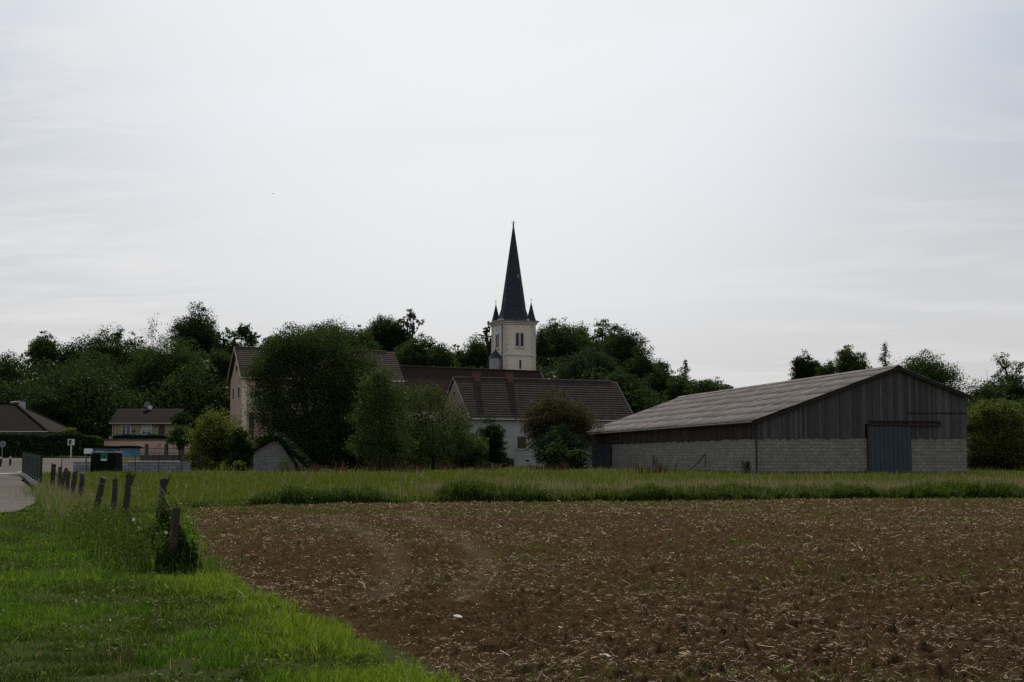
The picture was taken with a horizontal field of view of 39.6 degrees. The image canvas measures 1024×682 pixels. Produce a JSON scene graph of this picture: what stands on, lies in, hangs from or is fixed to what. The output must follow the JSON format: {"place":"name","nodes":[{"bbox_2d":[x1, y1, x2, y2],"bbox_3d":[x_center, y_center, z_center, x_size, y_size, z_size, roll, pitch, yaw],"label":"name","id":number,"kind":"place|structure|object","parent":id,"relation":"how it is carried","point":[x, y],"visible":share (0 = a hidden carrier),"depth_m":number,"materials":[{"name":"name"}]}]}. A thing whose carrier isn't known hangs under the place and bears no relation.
{"place":"outdoors","nodes":[
{"label":"outdoors","id":0,"kind":"place"},
{"bbox_2d":[0,458,90,511],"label":"road","id":1,"kind":"structure","parent":0,"point":[10,483],"depth_m":71.99,"materials":[{"name":"grey asphalt"}]},
{"bbox_2d":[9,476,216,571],"bbox_3d":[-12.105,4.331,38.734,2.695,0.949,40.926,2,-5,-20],"label":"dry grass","id":2,"kind":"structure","parent":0,"point":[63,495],"depth_m":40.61,"materials":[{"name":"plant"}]},
{"bbox_2d":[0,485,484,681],"bbox_3d":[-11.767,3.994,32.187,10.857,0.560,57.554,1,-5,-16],"label":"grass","id":3,"kind":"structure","parent":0,"point":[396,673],"depth_m":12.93,"materials":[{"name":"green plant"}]},
{"bbox_2d":[0,406,598,681],"bbox_3d":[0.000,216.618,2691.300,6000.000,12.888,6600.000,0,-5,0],"label":"ground","id":4,"kind":"structure","parent":0,"point":[385,654],"depth_m":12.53,"materials":[{"name":"green plant"}]},
{"bbox_2d":[0,349,39,397],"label":"broadleaf tree","id":5,"kind":"object","parent":4,"relation":"on","point":[8,371],"visible":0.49,"depth_m":207.25,"materials":[{"name":"green plant"}]},
{"bbox_2d":[21,452,42,485],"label":"railing fence","id":6,"kind":"object","parent":4,"relation":"on","point":[32,464],"visible":0.94,"depth_m":66.04,"materials":[{"name":"metal"}]},
{"bbox_2d":[0,400,80,456],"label":"house","id":7,"kind":"structure","parent":4,"relation":"on","point":[17,417],"depth_m":152.69,"materials":[{"name":"brown tile"}]},
{"bbox_2d":[0,432,86,457],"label":"hedge","id":8,"kind":"object","parent":4,"relation":"on","point":[55,445],"visible":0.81,"depth_m":140.15,"materials":[{"name":"green plant"}]},
{"bbox_2d":[24,331,66,370],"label":"broadleaf tree","id":9,"kind":"object","parent":4,"relation":"on","point":[42,346],"visible":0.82,"depth_m":221.40,"materials":[{"name":"green plant"}]},
{"bbox_2d":[26,387,84,424],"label":"broadleaf tree","id":10,"kind":"object","parent":4,"relation":"on","point":[53,406],"visible":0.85,"depth_m":188.44,"materials":[{"name":"green plant"}]},
{"bbox_2d":[32,359,121,427],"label":"broadleaf tree","id":11,"kind":"object","parent":4,"relation":"on","point":[58,374],"visible":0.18,"depth_m":198.99,"materials":[{"name":"green plant"}]},
{"bbox_2d":[82,435,101,456],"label":"hedge","id":12,"kind":"object","parent":4,"relation":"on","point":[93,440],"visible":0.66,"depth_m":142.69,"materials":[{"name":"green plant"}]},
{"bbox_2d":[62,322,135,414],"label":"broadleaf tree","id":13,"kind":"object","parent":4,"relation":"on","point":[113,342],"visible":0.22,"depth_m":224.56,"materials":[{"name":"green plant"}]},
{"bbox_2d":[93,476,105,511],"bbox_3d":[-10.449,4.120,35.810,0.418,1.419,0.168,1,-5,-11],"label":"fence post","id":14,"kind":"object","parent":4,"relation":"on","point":[100,489],"visible":0.48,"depth_m":35.79,"materials":[{"name":"brown wood"}]},
{"bbox_2d":[90,450,122,472],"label":"recycling container","id":15,"kind":"object","parent":4,"relation":"on","point":[106,461],"visible":0.91,"depth_m":89.68,"materials":[{"name":"green plastic"}]},
{"bbox_2d":[111,477,117,514],"bbox_3d":[-9.612,3.990,34.313,0.194,1.449,0.140,4,-6,-42],"label":"fence post","id":16,"kind":"object","parent":4,"relation":"on","point":[115,489],"visible":0.43,"depth_m":34.31,"materials":[{"name":"brown wood"}]},
{"bbox_2d":[89,446,143,461],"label":"cabin","id":17,"kind":"object","parent":4,"relation":"on","point":[129,453],"visible":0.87,"depth_m":100.64,"materials":[{"name":"blue metal"}]},
{"bbox_2d":[11,481,235,573],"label":"rank grass","id":18,"kind":"structure","parent":4,"relation":"on","point":[79,536],"depth_m":27.35,"materials":[{"name":"green plant"}]},
{"bbox_2d":[121,470,135,513],"bbox_3d":[-8.328,3.623,30.874,0.310,1.659,0.356,-2,-5,20],"label":"fence post","id":19,"kind":"object","parent":4,"relation":"on","point":[129,476],"visible":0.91,"depth_m":30.83,"materials":[{"name":"brown wood"}]},
{"bbox_2d":[46,499,213,572],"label":"tall weeds","id":20,"kind":"object","parent":4,"relation":"on","point":[117,521],"visible":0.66,"depth_m":22.80,"materials":[{"name":"green plant"}]},
{"bbox_2d":[61,454,200,472],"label":"wire fence","id":21,"kind":"object","parent":4,"relation":"on","point":[135,468],"visible":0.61,"depth_m":93.13,"materials":[{"name":"metal"}]},
{"bbox_2d":[113,332,149,380],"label":"broadleaf tree","id":22,"kind":"object","parent":4,"relation":"on","point":[122,359],"visible":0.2,"depth_m":221.64,"materials":[{"name":"green plant"}]},
{"bbox_2d":[73,461,190,472],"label":"wall","id":23,"kind":"structure","parent":4,"relation":"on","point":[147,464],"depth_m":96.63,"materials":[{"name":"paint"}]},
{"bbox_2d":[102,439,189,454],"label":"retaining wall","id":24,"kind":"structure","parent":4,"relation":"on","point":[156,443],"depth_m":145.52,"materials":[{"name":"concrete"}]},
{"bbox_2d":[108,402,184,438],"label":"house","id":25,"kind":"structure","parent":4,"relation":"on","point":[149,420],"depth_m":167.98,"materials":[{"name":"brown tile"}]},
{"bbox_2d":[125,492,175,556],"bbox_3d":[-5.640,2.923,22.172,0.908,1.137,0.705,0,-5,0],"label":"bindweed","id":26,"kind":"object","parent":4,"relation":"on","point":[167,511],"visible":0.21,"depth_m":22.24,"materials":[{"name":"green plant"}]},
{"bbox_2d":[157,473,170,519],"bbox_3d":[-6.724,3.350,27.353,0.267,1.617,0.164,3,-6,-34],"label":"fence post","id":27,"kind":"object","parent":4,"relation":"on","point":[164,482],"visible":0.34,"depth_m":27.36,"materials":[{"name":"brown wood"}]},
{"bbox_2d":[119,334,210,408],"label":"broadleaf tree","id":28,"kind":"object","parent":4,"relation":"on","point":[157,364],"visible":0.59,"depth_m":203.01,"materials":[{"name":"green plant"}]},
{"bbox_2d":[140,444,189,461],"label":"garden wall","id":29,"kind":"structure","parent":4,"relation":"on","point":[147,456],"depth_m":117.61,"materials":[{"name":"concrete"}]},
{"bbox_2d":[170,507,180,568],"bbox_3d":[-4.780,2.967,20.140,0.146,1.222,0.182,0,-5,0],"label":"fence post","id":30,"kind":"object","parent":4,"relation":"on","point":[175,521],"visible":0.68,"depth_m":20.14,"materials":[{"name":"brown wood"}]},
{"bbox_2d":[153,524,202,573],"bbox_3d":[-4.755,2.963,20.184,0.729,0.748,0.551,0,-5,0],"label":"ivy","id":31,"kind":"object","parent":4,"relation":"on","point":[184,554],"visible":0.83,"depth_m":20.13,"materials":[{"name":"green plant"}]},
{"bbox_2d":[164,423,193,460],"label":"clipped tree","id":32,"kind":"object","parent":4,"relation":"on","point":[177,433],"visible":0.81,"depth_m":117.42,"materials":[{"name":"green plant"}]},
{"bbox_2d":[169,411,193,426],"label":"shrub","id":33,"kind":"object","parent":4,"relation":"on","point":[183,418],"visible":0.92,"depth_m":159.30,"materials":[{"name":"green plant"}]},
{"bbox_2d":[164,301,227,361],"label":"broadleaf tree","id":34,"kind":"object","parent":4,"relation":"on","point":[200,331],"visible":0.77,"depth_m":227.63,"materials":[{"name":"green plant"}]},
{"bbox_2d":[0,506,392,681],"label":"clover","id":35,"kind":"object","parent":4,"relation":"on","point":[196,672],"visible":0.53,"depth_m":13.26,"materials":[{"name":"green plant"}]},
{"bbox_2d":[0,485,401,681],"bbox_3d":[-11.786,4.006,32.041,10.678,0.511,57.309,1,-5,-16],"label":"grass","id":36,"kind":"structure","parent":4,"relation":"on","point":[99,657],"depth_m":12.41,"materials":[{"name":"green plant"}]},
{"bbox_2d":[189,347,231,413],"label":"broadleaf tree","id":37,"kind":"object","parent":4,"relation":"on","point":[221,360],"visible":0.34,"depth_m":199.04,"materials":[{"name":"green plant"}]},
{"bbox_2d":[180,404,255,470],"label":"shrub","id":38,"kind":"object","parent":4,"relation":"on","point":[214,432],"visible":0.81,"depth_m":106.91,"materials":[{"name":"green plant"}]},
{"bbox_2d":[207,327,233,415],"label":"broadleaf tree","id":39,"kind":"object","parent":4,"relation":"on","point":[217,344],"visible":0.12,"depth_m":226.34,"materials":[{"name":"green plant"}]},
{"bbox_2d":[0,487,449,681],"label":"dry stalks","id":40,"kind":"object","parent":4,"relation":"on","point":[167,629],"visible":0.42,"depth_m":12.35,"materials":[{"name":"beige plant"}]},
{"bbox_2d":[227,427,257,470],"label":"shrub","id":41,"kind":"object","parent":4,"relation":"on","point":[241,446],"visible":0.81,"depth_m":105.48,"materials":[{"name":"green plant"}]},
{"bbox_2d":[224,323,260,354],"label":"broadleaf tree","id":42,"kind":"object","parent":4,"relation":"on","point":[243,332],"visible":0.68,"depth_m":220.47,"materials":[{"name":"green plant"}]},
{"bbox_2d":[248,437,304,471],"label":"shed","id":43,"kind":"structure","parent":4,"relation":"on","point":[269,454],"depth_m":99.73,"materials":[{"name":"grey concrete"}]},
{"bbox_2d":[273,430,310,465],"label":"ivy","id":44,"kind":"object","parent":43,"relation":"on","point":[290,446],"visible":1,"depth_m":99.58,"materials":[{"name":"green plant"}]},
{"bbox_2d":[236,321,393,468],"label":"walnut tree","id":45,"kind":"object","parent":4,"relation":"on","point":[331,390],"visible":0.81,"depth_m":121.29,"materials":[{"name":"green plant"}]},
{"bbox_2d":[227,346,404,466],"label":"house","id":46,"kind":"structure","parent":4,"relation":"on","point":[241,356],"depth_m":168.84,"materials":[{"name":"paint"}]},
{"bbox_2d":[297,314,369,346],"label":"broadleaf tree","id":47,"kind":"object","parent":4,"relation":"on","point":[328,321],"visible":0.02,"depth_m":235.86,"materials":[{"name":"green plant"}]},
{"bbox_2d":[0,349,668,451],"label":"woodland","id":48,"kind":"object","parent":4,"relation":"on","point":[126,395],"visible":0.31,"depth_m":194.79,"materials":[{"name":"green plant"}]},
{"bbox_2d":[342,324,381,349],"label":"broadleaf tree","id":49,"kind":"object","parent":4,"relation":"on","point":[372,342],"visible":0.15,"depth_m":230.05,"materials":[{"name":"green plant"}]},
{"bbox_2d":[254,420,488,468],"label":"undergrowth","id":50,"kind":"object","parent":4,"relation":"on","point":[485,440],"visible":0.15,"depth_m":121.58,"materials":[{"name":"green plant"}]},
{"bbox_2d":[340,361,419,469],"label":"fruit tree","id":51,"kind":"object","parent":4,"relation":"on","point":[374,439],"visible":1,"depth_m":98.86,"materials":[{"name":"green plant"}]},
{"bbox_2d":[357,313,411,352],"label":"broadleaf tree","id":52,"kind":"object","parent":4,"relation":"on","point":[380,329],"visible":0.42,"depth_m":238.22,"materials":[{"name":"green plant"}]},
{"bbox_2d":[382,320,415,364],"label":"broadleaf tree","id":53,"kind":"object","parent":4,"relation":"on","point":[395,328],"visible":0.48,"depth_m":237.95,"materials":[{"name":"green plant"}]},
{"bbox_2d":[396,308,424,337],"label":"broadleaf tree","id":54,"kind":"object","parent":4,"relation":"on","point":[407,324],"visible":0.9,"depth_m":244.99,"materials":[{"name":"green plant"}]},
{"bbox_2d":[391,331,431,365],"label":"broadleaf tree","id":55,"kind":"object","parent":4,"relation":"on","point":[414,351],"visible":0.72,"depth_m":227.40,"materials":[{"name":"green plant"}]},
{"bbox_2d":[384,378,483,469],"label":"apple tree","id":56,"kind":"object","parent":4,"relation":"on","point":[454,431],"visible":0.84,"depth_m":111.17,"materials":[{"name":"green plant"}]},
{"bbox_2d":[426,341,460,367],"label":"broadleaf tree","id":57,"kind":"object","parent":4,"relation":"on","point":[439,356],"visible":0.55,"depth_m":225.65,"materials":[{"name":"green plant"}]},
{"bbox_2d":[449,344,470,367],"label":"broadleaf tree","id":58,"kind":"object","parent":4,"relation":"on","point":[460,359],"visible":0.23,"depth_m":233.79,"materials":[{"name":"green plant"}]},
{"bbox_2d":[445,426,489,468],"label":"shrub","id":59,"kind":"object","parent":4,"relation":"on","point":[472,459],"visible":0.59,"depth_m":119.14,"materials":[{"name":"green plant"}]},
{"bbox_2d":[399,220,544,422],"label":"church","id":60,"kind":"structure","parent":4,"relation":"on","point":[513,324],"depth_m":206.35,"materials":[{"name":"stone"}]},
{"bbox_2d":[460,332,490,367],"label":"broadleaf tree","id":61,"kind":"object","parent":4,"relation":"on","point":[475,354],"visible":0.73,"depth_m":234.90,"materials":[{"name":"green plant"}]},
{"bbox_2d":[282,460,678,473],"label":"dock stalks","id":62,"kind":"object","parent":4,"relation":"on","point":[343,467],"visible":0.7,"depth_m":96.36,"materials":[{"name":"plant"}]},
{"bbox_2d":[479,321,490,368],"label":"broadleaf tree","id":63,"kind":"object","parent":4,"relation":"on","point":[487,337],"visible":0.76,"depth_m":230.65,"materials":[{"name":"green plant"}]},
{"bbox_2d":[473,413,509,466],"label":"shrub","id":64,"kind":"object","parent":4,"relation":"on","point":[493,433],"visible":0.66,"depth_m":127.23,"materials":[{"name":"green plant"}]},
{"bbox_2d":[12,455,1023,511],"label":"meadow grass","id":65,"kind":"structure","parent":4,"relation":"on","point":[264,479],"depth_m":68.72,"materials":[{"name":"green plant"}]},
{"bbox_2d":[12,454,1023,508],"bbox_3d":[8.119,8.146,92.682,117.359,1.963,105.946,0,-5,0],"label":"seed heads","id":66,"kind":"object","parent":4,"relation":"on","point":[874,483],"visible":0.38,"depth_m":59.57,"materials":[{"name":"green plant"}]},
{"bbox_2d":[438,372,632,466],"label":"house","id":67,"kind":"structure","parent":4,"relation":"on","point":[507,398],"depth_m":149.56,"materials":[{"name":"tile"}]},
{"bbox_2d":[536,328,557,372],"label":"broadleaf tree","id":68,"kind":"object","parent":4,"relation":"on","point":[544,349],"visible":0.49,"depth_m":229.62,"materials":[{"name":"green plant"}]},
{"bbox_2d":[539,430,567,468],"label":"shrub","id":69,"kind":"object","parent":4,"relation":"on","point":[552,450],"visible":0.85,"depth_m":111.47,"materials":[{"name":"green plant"}]},
{"bbox_2d":[524,422,594,469],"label":"shrub","id":70,"kind":"object","parent":4,"relation":"on","point":[569,441],"visible":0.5,"depth_m":115.08,"materials":[{"name":"green plant"}]},
{"bbox_2d":[515,387,604,448],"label":"copper tree","id":71,"kind":"object","parent":4,"relation":"on","point":[546,413],"visible":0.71,"depth_m":124.82,"materials":[{"name":"brown plant"}]},
{"bbox_2d":[536,317,591,376],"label":"broadleaf tree","id":72,"kind":"object","parent":4,"relation":"on","point":[563,342],"visible":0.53,"depth_m":234.86,"materials":[{"name":"green plant"}]},
{"bbox_2d":[565,449,587,468],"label":"shrub","id":73,"kind":"object","parent":4,"relation":"on","point":[576,458],"visible":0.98,"depth_m":112.22,"materials":[{"name":"green plant"}]},
{"bbox_2d":[139,474,1023,507],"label":"tall weeds","id":74,"kind":"object","parent":4,"relation":"on","point":[525,493],"visible":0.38,"depth_m":46.64,"materials":[{"name":"green plant"}]},
{"bbox_2d":[549,341,625,379],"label":"broadleaf tree","id":75,"kind":"object","parent":4,"relation":"on","point":[580,365],"visible":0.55,"depth_m":208.78,"materials":[{"name":"green plant"}]},
{"bbox_2d":[581,318,613,359],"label":"broadleaf tree","id":76,"kind":"object","parent":4,"relation":"on","point":[601,332],"visible":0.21,"depth_m":232.65,"materials":[{"name":"green plant"}]},
{"bbox_2d":[183,475,1023,504],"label":"seed heads","id":77,"kind":"object","parent":4,"relation":"on","point":[611,491],"visible":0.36,"depth_m":47.10,"materials":[{"name":"plant"}]},
{"bbox_2d":[599,365,645,412],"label":"broadleaf tree","id":78,"kind":"object","parent":4,"relation":"on","point":[621,378],"visible":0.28,"depth_m":195.24,"materials":[{"name":"green plant"}]},
{"bbox_2d":[596,323,663,372],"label":"broadleaf tree","id":79,"kind":"object","parent":4,"relation":"on","point":[620,346],"visible":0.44,"depth_m":221.09,"materials":[{"name":"green plant"}]},
{"bbox_2d":[619,340,671,385],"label":"broadleaf tree","id":80,"kind":"object","parent":4,"relation":"on","point":[641,366],"visible":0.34,"depth_m":213.32,"materials":[{"name":"green plant"}]},
{"bbox_2d":[642,362,675,399],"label":"broadleaf tree","id":81,"kind":"object","parent":4,"relation":"on","point":[656,380],"visible":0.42,"depth_m":204.99,"materials":[{"name":"green plant"}]},
{"bbox_2d":[664,368,693,400],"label":"broadleaf tree","id":82,"kind":"object","parent":4,"relation":"on","point":[675,388],"visible":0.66,"depth_m":199.43,"materials":[{"name":"green plant"}]},
{"bbox_2d":[682,376,732,394],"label":"broadleaf tree","id":83,"kind":"object","parent":4,"relation":"on","point":[707,385],"visible":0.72,"depth_m":189.15,"materials":[{"name":"green plant"}]},
{"bbox_2d":[585,364,972,473],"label":"barn","id":84,"kind":"structure","parent":4,"relation":"on","point":[895,418],"depth_m":88.85,"materials":[{"name":"concrete"}]},
{"bbox_2d":[592,444,609,468],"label":"door","id":85,"kind":"structure","parent":84,"relation":"in","point":[601,454],"depth_m":125.15,"materials":[{"name":"blue metal"}]},
{"bbox_2d":[868,426,911,472],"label":"door","id":86,"kind":"structure","parent":84,"relation":"in","point":[890,450],"depth_m":88.13,"materials":[{"name":"blue metal"}]},
{"bbox_2d":[788,349,821,379],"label":"broadleaf tree","id":87,"kind":"object","parent":4,"relation":"on","point":[805,367],"visible":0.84,"depth_m":189.50,"materials":[{"name":"green plant"}]},
{"bbox_2d":[814,361,837,375],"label":"broadleaf tree","id":88,"kind":"object","parent":4,"relation":"on","point":[825,370],"visible":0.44,"depth_m":179.70,"materials":[{"name":"green plant"}]},
{"bbox_2d":[826,344,872,372],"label":"birch tree","id":89,"kind":"object","parent":4,"relation":"on","point":[847,360],"visible":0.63,"depth_m":181.68,"materials":[{"name":"green plant"}]},
{"bbox_2d":[877,342,891,366],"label":"spruce tree","id":90,"kind":"object","parent":4,"relation":"on","point":[885,355],"visible":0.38,"depth_m":176.40,"materials":[{"name":"green plant"}]},
{"bbox_2d":[892,347,973,393],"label":"walnut tree","id":91,"kind":"object","parent":4,"relation":"on","point":[932,370],"visible":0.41,"depth_m":148.65,"materials":[{"name":"green plant"}]},
{"bbox_2d":[966,378,1000,405],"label":"broadleaf tree","id":92,"kind":"object","parent":4,"relation":"on","point":[986,390],"visible":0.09,"depth_m":171.40,"materials":[{"name":"green plant"}]},
{"bbox_2d":[966,398,1023,470],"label":"broadleaf tree","id":93,"kind":"object","parent":4,"relation":"on","point":[1006,449],"visible":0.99,"depth_m":104.66,"materials":[{"name":"green plant"}]},
{"bbox_2d":[966,392,1023,451],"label":"undergrowth","id":94,"kind":"object","parent":4,"relation":"on","point":[1020,401],"visible":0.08,"depth_m":128.86,"materials":[{"name":"green plant"}]},
{"bbox_2d":[972,371,1017,399],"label":"broadleaf tree","id":95,"kind":"object","parent":4,"relation":"on","point":[999,386],"visible":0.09,"depth_m":175.23,"materials":[{"name":"green plant"}]},
{"bbox_2d":[990,352,1023,385],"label":"broadleaf tree","id":96,"kind":"object","parent":4,"relation":"on","point":[1005,364],"visible":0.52,"depth_m":190.44,"materials":[{"name":"green plant"}]},
{"bbox_2d":[998,371,1023,401],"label":"broadleaf tree","id":97,"kind":"object","parent":4,"relation":"on","point":[1014,389],"visible":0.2,"depth_m":167.75,"materials":[{"name":"green plant"}]},
{"bbox_2d":[0,0,1023,393],"label":"sky","id":98,"kind":"structure","parent":0,"point":[743,187],"materials":[{"name":"white"}]},
{"bbox_2d":[189,498,1023,681],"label":"field","id":99,"kind":"structure","parent":0,"point":[613,614],"depth_m":17.51,"materials":[{"name":"brown soil"}]},
{"bbox_2d":[183,496,1023,681],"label":"seedlings","id":100,"kind":"object","parent":99,"relation":"on","point":[583,577],"visible":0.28,"depth_m":25.91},
{"bbox_2d":[184,497,1023,681],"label":"straw","id":101,"kind":"object","parent":99,"relation":"on","point":[660,619],"visible":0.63,"depth_m":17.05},
{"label":"terrace bank","id":102,"kind":"structure","parent":0,"visible":0},
{"bbox_2d":[112,434,167,438],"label":"hedge","id":103,"kind":"object","parent":102,"relation":"on","point":[139,436],"visible":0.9,"depth_m":163.62,"materials":[{"name":"green plant"}]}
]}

